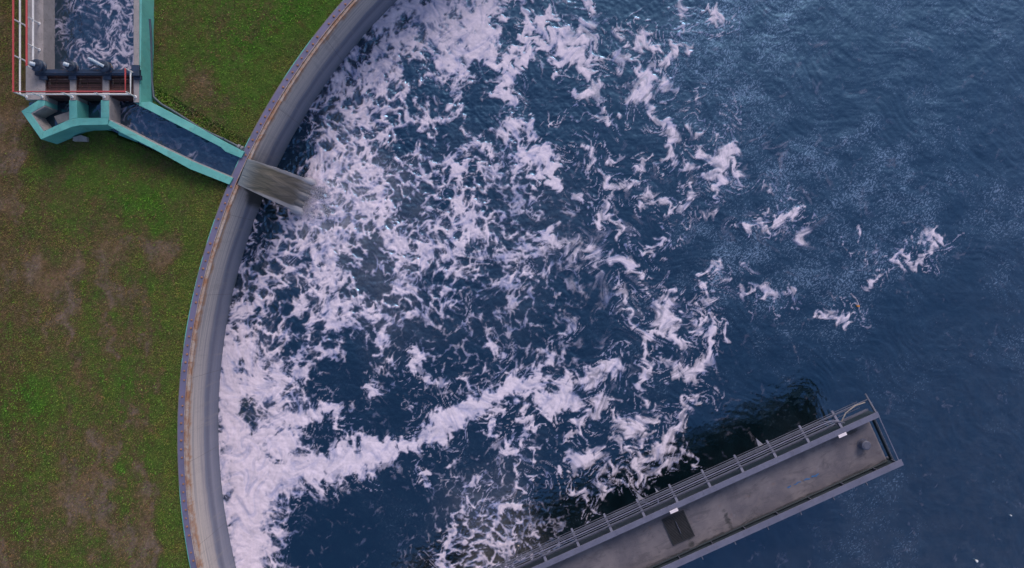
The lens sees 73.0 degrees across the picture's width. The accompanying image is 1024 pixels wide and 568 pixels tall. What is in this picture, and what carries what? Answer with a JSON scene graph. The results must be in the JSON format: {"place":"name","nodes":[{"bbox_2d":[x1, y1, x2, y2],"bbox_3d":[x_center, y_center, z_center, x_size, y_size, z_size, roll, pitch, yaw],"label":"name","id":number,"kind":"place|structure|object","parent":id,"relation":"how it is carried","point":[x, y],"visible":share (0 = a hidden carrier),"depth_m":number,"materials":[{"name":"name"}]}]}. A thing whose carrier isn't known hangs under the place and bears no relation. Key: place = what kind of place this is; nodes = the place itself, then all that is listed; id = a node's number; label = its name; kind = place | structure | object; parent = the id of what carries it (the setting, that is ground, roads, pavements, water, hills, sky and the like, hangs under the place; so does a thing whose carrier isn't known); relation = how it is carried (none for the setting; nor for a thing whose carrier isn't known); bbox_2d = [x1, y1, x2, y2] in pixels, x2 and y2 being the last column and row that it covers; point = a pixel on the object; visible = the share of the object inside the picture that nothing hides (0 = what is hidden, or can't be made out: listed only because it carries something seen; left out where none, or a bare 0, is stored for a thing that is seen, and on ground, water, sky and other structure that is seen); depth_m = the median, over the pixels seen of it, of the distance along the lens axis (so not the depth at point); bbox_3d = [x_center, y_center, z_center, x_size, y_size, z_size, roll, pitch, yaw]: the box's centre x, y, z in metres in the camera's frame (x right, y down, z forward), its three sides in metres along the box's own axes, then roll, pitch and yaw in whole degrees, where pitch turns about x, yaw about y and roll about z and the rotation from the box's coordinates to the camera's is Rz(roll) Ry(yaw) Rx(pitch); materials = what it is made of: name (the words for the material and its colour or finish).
{"place":"outdoors","nodes":[
{"label":"outdoors","id":0,"kind":"place"},
{"bbox_2d":[0,0,342,567],"bbox_3d":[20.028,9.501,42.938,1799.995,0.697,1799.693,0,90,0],"label":"ground","id":1,"kind":"structure","parent":0,"point":[176,206],"depth_m":42.68,"materials":[{"name":"green plant"}]},
{"bbox_2d":[73,135,88,141],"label":"concrete block","id":2,"kind":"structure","parent":1,"relation":"on","point":[80,138],"depth_m":42.45,"materials":[{"name":"grey concrete"}]},
{"bbox_2d":[21,0,156,143],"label":"sluice basin","id":3,"kind":"object","parent":1,"relation":"on","point":[75,120],"visible":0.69,"depth_m":41.33,"materials":[{"name":"concrete"}]},
{"bbox_2d":[25,0,40,68],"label":"guard railing","id":4,"kind":"object","parent":3,"relation":"on","point":[26,33],"visible":0.91,"depth_m":40.12,"materials":[{"name":"white metal"}]},
{"bbox_2d":[29,101,100,126],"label":"chamber water","id":5,"kind":"structure","parent":3,"relation":"in","point":[94,108],"depth_m":42.38,"materials":[{"name":"blue liquid"}]},
{"bbox_2d":[12,0,136,97],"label":"guard railing","id":6,"kind":"object","parent":3,"relation":"on","point":[104,93],"visible":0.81,"depth_m":40.58,"materials":[{"name":"metal"}]},
{"bbox_2d":[35,62,141,79],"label":"hoist beam","id":7,"kind":"structure","parent":3,"relation":"on","point":[136,73],"depth_m":41.00,"materials":[{"name":"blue metal"}]},
{"bbox_2d":[29,59,46,73],"bbox_3d":[-27.951,-12.857,40.636,0.800,0.722,0.800,0,90,0],"label":"screw hoist","id":8,"kind":"object","parent":7,"relation":"on","point":[38,66],"visible":1,"depth_m":40.62,"materials":[{"name":"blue metal"}]},
{"bbox_2d":[63,61,78,72],"bbox_3d":[-25.979,-12.819,40.638,0.660,0.718,0.660,0,90,0],"label":"screw hoist","id":9,"kind":"object","parent":7,"relation":"on","point":[71,66],"visible":1,"depth_m":40.61,"materials":[{"name":"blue metal"}]},
{"bbox_2d":[87,57,113,73],"bbox_3d":[-23.978,-12.804,40.384,0.714,1.226,0.766,-22,90,0],"label":"screw hoist","id":10,"kind":"object","parent":7,"relation":"on","point":[105,67],"visible":1,"depth_m":40.59,"materials":[{"name":"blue metal"}]},
{"bbox_2d":[46,76,133,96],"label":"gate platform","id":11,"kind":"structure","parent":3,"relation":"attached to","point":[88,83],"depth_m":41.40,"materials":[{"name":"brown metal"}]},
{"bbox_2d":[55,0,133,68],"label":"basin water","id":12,"kind":"structure","parent":3,"relation":"in","point":[99,30],"depth_m":42.24,"materials":[{"name":"blue liquid"}]},
{"bbox_2d":[108,102,244,184],"bbox_3d":[-20.222,-8.759,42.331,7.697,2.139,2.487,28,90,0],"label":"flume","id":13,"kind":"object","parent":1,"relation":"on","point":[187,162],"visible":0.9,"depth_m":41.86,"materials":[{"name":"teal paint"}]},
{"bbox_2d":[109,101,239,181],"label":"flume water","id":14,"kind":"structure","parent":13,"relation":"in","point":[165,132],"depth_m":42.51,"materials":[{"name":"blue liquid"}]},
{"bbox_2d":[149,19,244,150],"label":"wall","id":15,"kind":"structure","parent":1,"relation":"on","point":[239,146],"depth_m":42.44,"materials":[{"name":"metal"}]},
{"bbox_2d":[177,0,396,567],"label":"pool wall","id":16,"kind":"structure","parent":1,"relation":"on","point":[343,29],"depth_m":43.83,"materials":[{"name":"concrete"}]},
{"bbox_2d":[238,159,316,215],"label":"falling water","id":17,"kind":"structure","parent":16,"relation":"attached to","point":[289,190],"depth_m":44.08,"materials":[{"name":"grey liquid"}]},
{"bbox_2d":[218,0,1023,567],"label":"water","id":18,"kind":"structure","parent":0,"point":[562,268],"depth_m":46.99,"materials":[{"name":"blue liquid"}]},
{"bbox_2d":[287,168,347,229],"bbox_3d":[-12.713,-5.328,46.523,5.177,0.730,3.829,27,90,0],"label":"spray","id":19,"kind":"object","parent":18,"relation":"on","point":[310,201],"visible":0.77,"depth_m":46.73,"materials":[{"name":"white liquid"}]},
{"bbox_2d":[490,393,903,567],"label":"service bridge","id":20,"kind":"structure","parent":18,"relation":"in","point":[804,472],"depth_m":42.95,"materials":[{"name":"grey concrete"}]},
{"bbox_2d":[662,510,694,545],"bbox_3d":[10.313,15.117,42.871,1.480,0.117,1.760,-24,90,0],"label":"floor grille","id":21,"kind":"object","parent":20,"relation":"on","point":[677,526],"visible":1,"depth_m":42.89,"materials":[{"name":"metal"}]},
{"bbox_2d":[857,438,870,449],"bbox_3d":[21.755,9.915,42.669,0.680,0.534,0.680,0,90,0],"label":"vent cylinder","id":22,"kind":"object","parent":20,"relation":"on","point":[863,443],"visible":1,"depth_m":42.45,"materials":[{"name":"grey metal"}]}
]}

